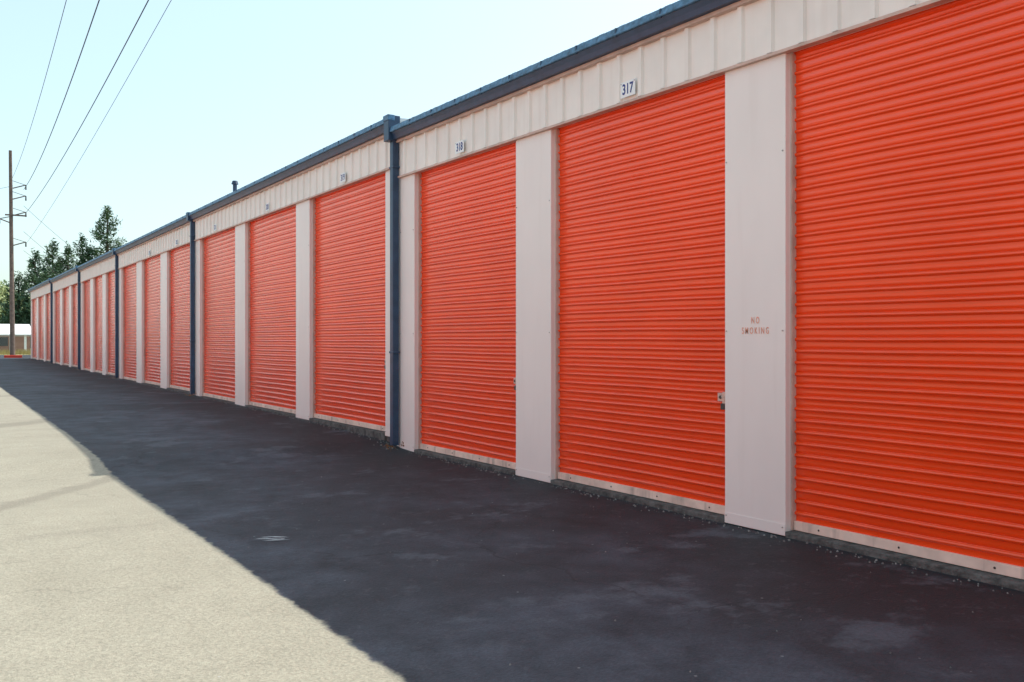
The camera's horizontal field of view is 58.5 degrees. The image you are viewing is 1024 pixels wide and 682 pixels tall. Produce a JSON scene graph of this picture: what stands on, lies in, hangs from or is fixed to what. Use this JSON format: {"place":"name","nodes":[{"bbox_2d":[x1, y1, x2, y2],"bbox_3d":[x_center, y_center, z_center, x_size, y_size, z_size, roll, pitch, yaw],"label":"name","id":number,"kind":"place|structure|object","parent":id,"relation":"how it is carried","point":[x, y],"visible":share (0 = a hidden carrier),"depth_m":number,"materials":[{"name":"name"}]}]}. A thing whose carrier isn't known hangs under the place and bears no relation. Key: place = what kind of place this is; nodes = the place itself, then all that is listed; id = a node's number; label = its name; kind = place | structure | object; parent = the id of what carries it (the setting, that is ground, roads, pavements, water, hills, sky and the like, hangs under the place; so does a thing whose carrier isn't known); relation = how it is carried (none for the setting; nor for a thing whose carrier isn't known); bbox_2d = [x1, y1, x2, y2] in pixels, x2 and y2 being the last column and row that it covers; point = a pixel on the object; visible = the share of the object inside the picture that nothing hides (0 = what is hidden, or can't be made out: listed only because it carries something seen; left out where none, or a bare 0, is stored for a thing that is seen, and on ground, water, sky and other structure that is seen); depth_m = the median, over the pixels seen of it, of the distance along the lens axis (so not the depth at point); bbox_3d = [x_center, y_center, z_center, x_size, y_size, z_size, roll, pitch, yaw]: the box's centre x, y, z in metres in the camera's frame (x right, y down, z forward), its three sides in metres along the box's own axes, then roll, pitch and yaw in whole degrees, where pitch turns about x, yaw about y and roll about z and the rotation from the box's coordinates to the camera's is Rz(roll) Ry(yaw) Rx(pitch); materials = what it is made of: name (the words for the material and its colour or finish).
{"place":"outdoors","nodes":[
{"label":"outdoors","id":0,"kind":"place"},
{"bbox_2d":[0,349,30,354],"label":"dry grass","id":1,"kind":"structure","parent":0,"point":[19,352],"depth_m":72.20,"materials":[{"name":"yellow plant"}]},
{"bbox_2d":[0,0,678,294],"label":"sky","id":2,"kind":"structure","parent":0,"point":[220,93],"materials":[{"name":"blue"}]},
{"bbox_2d":[0,348,1023,681],"bbox_3d":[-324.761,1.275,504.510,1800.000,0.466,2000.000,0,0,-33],"label":"ground","id":3,"kind":"structure","parent":0,"point":[144,554],"depth_m":5.82,"materials":[{"name":"grey asphalt"}]},
{"bbox_2d":[0,279,21,316],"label":"broadleaf tree","id":4,"kind":"object","parent":3,"relation":"on","point":[3,289],"visible":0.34,"depth_m":112.76,"materials":[{"name":"green plant"}]},
{"bbox_2d":[4,355,21,357],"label":"red kerb","id":5,"kind":"structure","parent":3,"relation":"on","point":[12,356],"depth_m":58.09,"materials":[{"name":"paint"}]},
{"bbox_2d":[0,150,26,354],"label":"utility pole","id":6,"kind":"object","parent":3,"relation":"on","point":[11,287],"visible":0.94,"depth_m":66.90,"materials":[{"name":"brown wood"}]},
{"bbox_2d":[0,324,30,350],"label":"distant house","id":7,"kind":"structure","parent":3,"relation":"on","point":[22,329],"depth_m":83.18,"materials":[{"name":"white"}]},
{"bbox_2d":[0,271,30,350],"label":"conifer tree","id":8,"kind":"object","parent":3,"relation":"on","point":[18,279],"visible":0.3,"depth_m":93.21,"materials":[{"name":"green plant"}]},
{"bbox_2d":[1,336,30,351],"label":"chain link fence","id":9,"kind":"object","parent":3,"relation":"on","point":[16,344],"visible":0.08,"depth_m":75.68,"materials":[{"name":"metal"}]},
{"bbox_2d":[0,246,50,347],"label":"conifer tree","id":10,"kind":"object","parent":3,"relation":"on","point":[36,270],"visible":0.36,"depth_m":92.01,"materials":[{"name":"green plant"}]},
{"bbox_2d":[20,267,55,345],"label":"conifer tree","id":11,"kind":"object","parent":3,"relation":"on","point":[47,275],"visible":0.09,"depth_m":90.22,"materials":[{"name":"green plant"}]},
{"bbox_2d":[22,238,64,306],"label":"conifer tree","id":12,"kind":"object","parent":3,"relation":"on","point":[56,268],"visible":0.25,"depth_m":94.05,"materials":[{"name":"green plant"}]},
{"bbox_2d":[56,241,77,272],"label":"conifer tree","id":13,"kind":"object","parent":3,"relation":"on","point":[68,253],"visible":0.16,"depth_m":95.92,"materials":[{"name":"green plant"}]},
{"bbox_2d":[66,232,90,266],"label":"conifer tree","id":14,"kind":"object","parent":3,"relation":"on","point":[82,260],"visible":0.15,"depth_m":98.32,"materials":[{"name":"green plant"}]},
{"bbox_2d":[85,370,116,377],"bbox_3d":[-15.584,1.452,34.691,0.274,0.495,8.830,0,0,-33],"label":"foundation","id":15,"kind":"object","parent":3,"relation":"on","point":[105,374],"visible":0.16,"depth_m":32.89,"materials":[{"name":"concrete"}]},
{"bbox_2d":[75,266,80,368],"bbox_3d":[-18.035,-0.925,38.405,0.555,4.450,0.180,0,0,-33],"label":"downspout","id":16,"kind":"object","parent":15,"relation":"on","point":[79,338],"visible":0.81,"depth_m":38.27,"materials":[{"name":"blue paint"}]},
{"bbox_2d":[84,368,114,374],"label":"door bottom bars","id":17,"kind":"object","parent":15,"relation":"on","point":[110,373],"depth_m":34.71,"materials":[{"name":"metal"}]},
{"bbox_2d":[81,269,118,377],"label":"wall pillars","id":18,"kind":"structure","parent":15,"relation":"on","point":[104,323],"depth_m":35.55,"materials":[{"name":"white metal"}]},
{"bbox_2d":[84,280,89,368],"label":"roll up door","id":19,"kind":"structure","parent":18,"relation":"attached to","point":[87,326],"depth_m":37.45,"materials":[{"name":"orange paint"}]},
{"bbox_2d":[95,276,101,370],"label":"roll up door","id":20,"kind":"structure","parent":18,"relation":"attached to","point":[98,333],"depth_m":34.91,"materials":[{"name":"orange paint"}]},
{"bbox_2d":[79,255,118,282],"bbox_3d":[-15.616,-2.755,34.670,0.310,0.630,8.790,0,0,-33],"label":"header panel","id":21,"kind":"object","parent":18,"relation":"on","point":[102,267],"visible":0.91,"depth_m":34.05,"materials":[{"name":"white metal"}]},
{"bbox_2d":[76,250,112,270],"bbox_3d":[-15.771,-3.021,34.571,0.158,0.171,8.900,0,0,-33],"label":"gutter","id":22,"kind":"object","parent":21,"relation":"on","point":[106,255],"visible":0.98,"depth_m":34.16,"materials":[{"name":"blue paint"}]},
{"bbox_2d":[81,274,117,377],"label":"pillar trim","id":23,"kind":"structure","parent":18,"relation":"attached to","point":[95,325],"depth_m":33.66,"materials":[{"name":"white paint"}]},
{"bbox_2d":[108,271,114,372],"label":"roll up door","id":24,"kind":"structure","parent":18,"relation":"attached to","point":[111,317],"depth_m":32.57,"materials":[{"name":"orange paint"}]},
{"bbox_2d":[77,205,126,260],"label":"conifer tree","id":25,"kind":"object","parent":3,"relation":"on","point":[97,235],"visible":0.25,"depth_m":99.56,"materials":[{"name":"green plant"}]},
{"bbox_2d":[128,380,193,394],"bbox_3d":[-10.383,1.512,26.610,0.274,0.495,10.250,0,0,-33],"label":"foundation","id":26,"kind":"object","parent":3,"relation":"on","point":[180,390],"visible":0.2,"depth_m":24.35,"materials":[{"name":"concrete"}]},
{"bbox_2d":[119,251,194,394],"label":"wall pillars","id":27,"kind":"structure","parent":26,"relation":"on","point":[164,320],"depth_m":27.65,"materials":[{"name":"white paint"}]},
{"bbox_2d":[124,264,135,378],"bbox_3d":[-12.250,-0.634,29.457,0.036,3.674,2.640,0,0,-33],"label":"roll up door","id":28,"kind":"structure","parent":27,"relation":"attached to","point":[130,321],"depth_m":29.67,"materials":[{"name":"orange paint"}]},
{"bbox_2d":[119,252,170,388],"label":"pillar trim","id":29,"kind":"structure","parent":27,"relation":"attached to","point":[163,386],"depth_m":27.67,"materials":[{"name":"white paint"}]},
{"bbox_2d":[145,255,159,382],"bbox_3d":[-10.411,-0.634,26.598,0.036,3.674,2.640,0,0,-33],"label":"roll up door","id":30,"kind":"structure","parent":27,"relation":"attached to","point":[152,319],"depth_m":26.82,"materials":[{"name":"orange paint"}]},
{"bbox_2d":[117,222,189,268],"bbox_3d":[-10.415,-2.735,26.590,0.310,0.630,10.210,0,0,-33],"label":"header panel","id":31,"kind":"object","parent":27,"relation":"on","point":[161,244],"visible":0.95,"depth_m":25.71,"materials":[{"name":"white metal"}]},
{"bbox_2d":[114,215,188,253],"bbox_3d":[-10.569,-3.001,26.490,0.158,0.171,10.320,0,0,-33],"label":"gutter","id":32,"kind":"object","parent":31,"relation":"on","point":[176,223],"visible":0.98,"depth_m":25.55,"materials":[{"name":"blue paint"}]},
{"bbox_2d":[170,244,189,387],"bbox_3d":[-8.581,-0.633,23.756,0.036,3.671,2.600,0,0,-33],"label":"roll up door","id":33,"kind":"structure","parent":27,"relation":"attached to","point":[180,316],"depth_m":23.89,"materials":[{"name":"orange paint"}]},
{"bbox_2d":[124,377,189,390],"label":"door bottom bars","id":34,"kind":"object","parent":26,"relation":"on","point":[171,386],"depth_m":26.11,"materials":[{"name":"metal"}]},
{"bbox_2d":[257,536,287,540],"bbox_3d":[-1.799,1.486,6.876,0.283,0.008,0.136,0,0,-9],"label":"paint scuff","id":35,"kind":"object","parent":3,"relation":"on","point":[275,538],"visible":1,"depth_m":6.90,"materials":[{"name":"white paint"}]},
{"bbox_2d":[201,396,389,441],"bbox_3d":[-4.529,1.562,17.516,0.274,0.495,11.240,0,0,-33],"label":"foundation","id":36,"kind":"object","parent":3,"relation":"on","point":[374,433],"visible":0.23,"depth_m":14.44,"materials":[{"name":"concrete"}]},
{"bbox_2d":[196,170,389,436],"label":"wall pillars","id":37,"kind":"structure","parent":36,"relation":"on","point":[304,307],"depth_m":15.99,"materials":[{"name":"white paint"}]},
{"bbox_2d":[204,228,234,397],"bbox_3d":[-6.576,-0.610,20.640,0.037,3.728,2.970,0,0,-33],"label":"roll up door","id":38,"kind":"structure","parent":37,"relation":"attached to","point":[219,314],"depth_m":20.68,"materials":[{"name":"orange paint"}]},
{"bbox_2d":[249,206,295,409],"bbox_3d":[-4.570,-0.611,17.525,0.034,3.727,3.080,0,0,-33],"label":"roll up door","id":39,"kind":"structure","parent":37,"relation":"attached to","point":[272,310],"depth_m":17.53,"materials":[{"name":"orange paint"}]},
{"bbox_2d":[193,135,389,240],"bbox_3d":[-4.561,-2.740,17.496,0.310,0.640,11.200,0,0,-33],"label":"header panel","id":40,"kind":"object","parent":37,"relation":"on","point":[365,161],"visible":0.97,"depth_m":15.79,"materials":[{"name":"white metal"}]},
{"bbox_2d":[188,120,383,219],"bbox_3d":[-4.715,-3.010,17.396,0.158,0.171,11.310,0,0,-33],"label":"gutter","id":41,"kind":"object","parent":40,"relation":"on","point":[363,136],"visible":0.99,"depth_m":15.63,"materials":[{"name":"blue paint"}]},
{"bbox_2d":[340,172,345,182],"bbox_3d":[-2.640,-2.550,14.267,0.006,0.144,0.210,0,0,-33],"label":"unit number sign","id":42,"kind":"object","parent":40,"relation":"attached to","point":[342,177],"visible":1,"depth_m":14.26,"materials":[{"name":"metal"}]},
{"bbox_2d":[195,200,389,435],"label":"pillar trim","id":43,"kind":"structure","parent":37,"relation":"attached to","point":[306,416],"depth_m":18.77,"materials":[{"name":"white paint"}]},
{"bbox_2d":[314,173,384,425],"bbox_3d":[-2.554,-0.610,14.393,0.037,3.725,3.090,0,0,-33],"label":"roll up door","id":44,"kind":"structure","parent":37,"relation":"attached to","point":[349,314],"depth_m":14.34,"materials":[{"name":"orange paint"}]},
{"bbox_2d":[203,393,384,430],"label":"door bottom bars","id":45,"kind":"object","parent":36,"relation":"on","point":[352,422],"depth_m":15.43,"materials":[{"name":"metal"}]},
{"bbox_2d":[380,441,403,449],"bbox_3d":[-1.682,1.443,12.600,0.264,0.126,0.512,0,0,-36],"label":"rust debris","id":46,"kind":"object","parent":3,"relation":"on","point":[392,446],"visible":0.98,"depth_m":12.64,"materials":[{"name":"stone"}]},
{"bbox_2d":[414,449,1023,591],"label":"foundation","id":47,"kind":"object","parent":3,"relation":"on","point":[957,570],"visible":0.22,"depth_m":6.74,"materials":[{"name":"concrete"}]},
{"bbox_2d":[400,53,793,535],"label":"wall pillars","id":48,"kind":"structure","parent":47,"relation":"on","point":[758,284],"depth_m":7.40,"materials":[{"name":"white paint"}]},
{"bbox_2d":[420,142,515,462],"bbox_3d":[-0.555,-0.452,11.286,0.036,3.691,2.540,0,0,-33],"label":"roll up door","id":49,"kind":"structure","parent":48,"relation":"attached to","point":[468,304],"depth_m":11.21,"materials":[{"name":"orange paint"}]},
{"bbox_2d":[400,54,795,535],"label":"pillar trim","id":50,"kind":"structure","parent":48,"relation":"attached to","point":[758,524],"depth_m":9.63,"materials":[{"name":"white paint"}]},
{"bbox_2d":[557,75,724,505],"bbox_3d":[1.161,-0.439,8.621,0.036,3.667,2.520,0,0,-33],"label":"roll up door","id":51,"kind":"structure","parent":48,"relation":"attached to","point":[641,296],"depth_m":8.49,"materials":[{"name":"orange paint"}]},
{"bbox_2d":[718,392,724,409],"bbox_3d":[1.770,0.497,7.603,0.057,0.145,0.190,0,0,-33],"label":"door latch","id":52,"kind":"object","parent":51,"relation":"attached to","point":[721,396],"depth_m":7.60,"materials":[{"name":"metal"}]},
{"bbox_2d":[396,0,954,177],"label":"header panel","id":53,"kind":"object","parent":48,"relation":"on","point":[724,40],"visible":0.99,"depth_m":8.19,"materials":[{"name":"white metal"}]},
{"bbox_2d":[455,140,463,153],"bbox_3d":[-0.640,-2.367,11.159,0.006,0.144,0.210,0,0,-33],"label":"unit number sign","id":54,"kind":"object","parent":53,"relation":"attached to","point":[459,146],"visible":1,"depth_m":11.15,"materials":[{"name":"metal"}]},
{"bbox_2d":[390,0,739,139],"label":"gutter","id":55,"kind":"object","parent":53,"relation":"attached to","point":[670,16],"visible":1,"depth_m":9.08,"materials":[{"name":"blue paint"}]},
{"bbox_2d":[620,78,634,98],"bbox_3d":[1.076,-2.345,8.494,0.006,0.144,0.210,0,0,-33],"label":"unit number sign","id":56,"kind":"object","parent":53,"relation":"attached to","point":[627,88],"visible":1,"depth_m":8.49,"materials":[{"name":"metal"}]},
{"bbox_2d":[742,327,768,333],"bbox_3d":[1.927,-0.083,7.247,0.001,0.053,0.277,0,0,-33],"label":"stencil smoking","id":57,"kind":"object","parent":48,"relation":"attached to","point":[746,330],"visible":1,"depth_m":7.27,"materials":[{"name":"red paint"}]},
{"bbox_2d":[793,0,1023,566],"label":"roll up door","id":58,"kind":"structure","parent":48,"relation":"attached to","point":[909,282],"depth_m":6.18,"materials":[{"name":"orange paint"}]},
{"bbox_2d":[420,443,1023,579],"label":"door bottom bars","id":59,"kind":"object","parent":47,"relation":"on","point":[1009,570],"depth_m":6.79,"materials":[{"name":"metal"}]},
{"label":"foundation","id":60,"kind":"object","parent":3,"relation":"on","visible":0},
{"bbox_2d":[48,278,52,362],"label":"downspout","id":61,"kind":"object","parent":60,"relation":"on","point":[51,322],"visible":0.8,"depth_m":46.53,"materials":[{"name":"blue paint"}]},
{"bbox_2d":[53,283,80,368],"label":"wall pillars","id":62,"kind":"structure","parent":60,"relation":"on","point":[70,325],"depth_m":41.29,"materials":[{"name":"white metal"}]},
{"bbox_2d":[56,290,59,361],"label":"roll up door","id":63,"kind":"structure","parent":62,"relation":"attached to","point":[57,326],"depth_m":45.53,"materials":[{"name":"orange paint"}]},
{"bbox_2d":[53,286,73,366],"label":"pillar trim","id":64,"kind":"structure","parent":62,"relation":"attached to","point":[63,326],"depth_m":43.55,"materials":[{"name":"white paint"}]},
{"bbox_2d":[64,287,68,363],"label":"roll up door","id":65,"kind":"structure","parent":62,"relation":"attached to","point":[66,327],"depth_m":42.92,"materials":[{"name":"orange paint"}]},
{"bbox_2d":[52,271,80,291],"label":"header panel","id":66,"kind":"object","parent":62,"relation":"on","point":[66,281],"visible":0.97,"depth_m":41.95,"materials":[{"name":"white metal"}]},
{"bbox_2d":[49,267,75,282],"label":"gutter","id":67,"kind":"object","parent":66,"relation":"on","point":[62,275],"visible":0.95,"depth_m":42.12,"materials":[{"name":"blue paint"}]},
{"bbox_2d":[73,284,77,364],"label":"roll up door","id":68,"kind":"structure","parent":62,"relation":"attached to","point":[75,339],"depth_m":40.27,"materials":[{"name":"orange paint"}]},
{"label":"foundation","id":69,"kind":"object","parent":3,"relation":"on","visible":0},
{"bbox_2d":[31,295,45,360],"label":"wall pillars","id":70,"kind":"structure","parent":69,"relation":"on","point":[32,339],"depth_m":52.68,"materials":[{"name":"white paint"}]},
{"bbox_2d":[33,298,36,357],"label":"roll up door","id":71,"kind":"structure","parent":70,"relation":"attached to","point":[35,328],"depth_m":54.84,"materials":[{"name":"orange paint"}]},
{"bbox_2d":[31,295,46,360],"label":"pillar trim","id":72,"kind":"structure","parent":70,"relation":"attached to","point":[46,328],"depth_m":49.54,"materials":[{"name":"white paint"}]},
{"bbox_2d":[30,283,49,299],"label":"header panel","id":73,"kind":"object","parent":70,"relation":"on","point":[40,291],"visible":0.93,"depth_m":51.18,"materials":[{"name":"white metal"}]},
{"bbox_2d":[28,280,48,291],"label":"gutter","id":74,"kind":"object","parent":73,"relation":"on","point":[39,285],"visible":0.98,"depth_m":50.92,"materials":[{"name":"blue paint"}]},
{"bbox_2d":[40,296,43,358],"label":"roll up door","id":75,"kind":"structure","parent":70,"relation":"attached to","point":[42,327],"depth_m":51.64,"materials":[{"name":"orange paint"}]},
{"bbox_2d":[47,294,49,359],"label":"roll up door","id":76,"kind":"structure","parent":70,"relation":"attached to","point":[48,326],"depth_m":49.12,"materials":[{"name":"orange paint"}]},
{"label":"rear walls","id":77,"kind":"object","parent":3,"relation":"on","visible":0},
{"bbox_2d":[383,114,399,446],"bbox_3d":[-1.510,-0.769,12.734,0.555,4.681,0.180,0,0,-33],"label":"downspout","id":78,"kind":"object","parent":77,"relation":"attached to","point":[390,120],"visible":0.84,"depth_m":12.62,"materials":[{"name":"blue paint"}]},
{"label":"rear walls","id":79,"kind":"object","parent":3,"relation":"on","visible":0},
{"bbox_2d":[186,212,195,393],"bbox_3d":[-7.632,-0.847,22.244,0.555,4.525,0.180,0,0,-33],"label":"downspout","id":80,"kind":"object","parent":79,"relation":"attached to","point":[192,311],"visible":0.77,"depth_m":22.13,"materials":[{"name":"blue paint"}]},
{"bbox_2d":[210,118,407,202],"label":"roof","id":81,"kind":"structure","parent":79,"relation":"on","point":[402,119],"depth_m":12.73,"materials":[{"name":"blue paint"}]},
{"bbox_2d":[231,181,237,190],"bbox_3d":[-6.665,-3.475,21.993,0.300,0.750,0.300,0,0,-33],"label":"roof vent","id":82,"kind":"object","parent":81,"relation":"on","point":[234,183],"visible":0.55,"depth_m":21.95,"materials":[{"name":"metal"}]},
{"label":"rear walls","id":83,"kind":"object","parent":3,"relation":"on","visible":0},
{"bbox_2d":[112,248,118,376],"bbox_3d":[-13.218,-0.880,30.922,0.555,4.479,0.180,0,0,-33],"label":"downspout","id":84,"kind":"object","parent":83,"relation":"attached to","point":[116,314],"visible":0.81,"depth_m":30.80,"materials":[{"name":"blue paint"}]},
{"bbox_2d":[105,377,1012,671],"bbox_3d":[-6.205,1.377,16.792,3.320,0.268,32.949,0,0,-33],"label":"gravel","id":85,"kind":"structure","parent":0,"point":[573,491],"depth_m":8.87,"materials":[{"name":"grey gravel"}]},
{"bbox_3d":[12.276,-6.075,-11.126,1.804,15.750,0.360,0,0,-33],"label":"utility pole","id":86,"kind":"object","parent":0,"visible":0},
{"bbox_2d":[0,0,170,274],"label":"power lines","id":87,"kind":"object","parent":86,"relation":"attached to","point":[90,108],"visible":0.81,"depth_m":33.68,"materials":[{"name":"black metal"}]}
]}

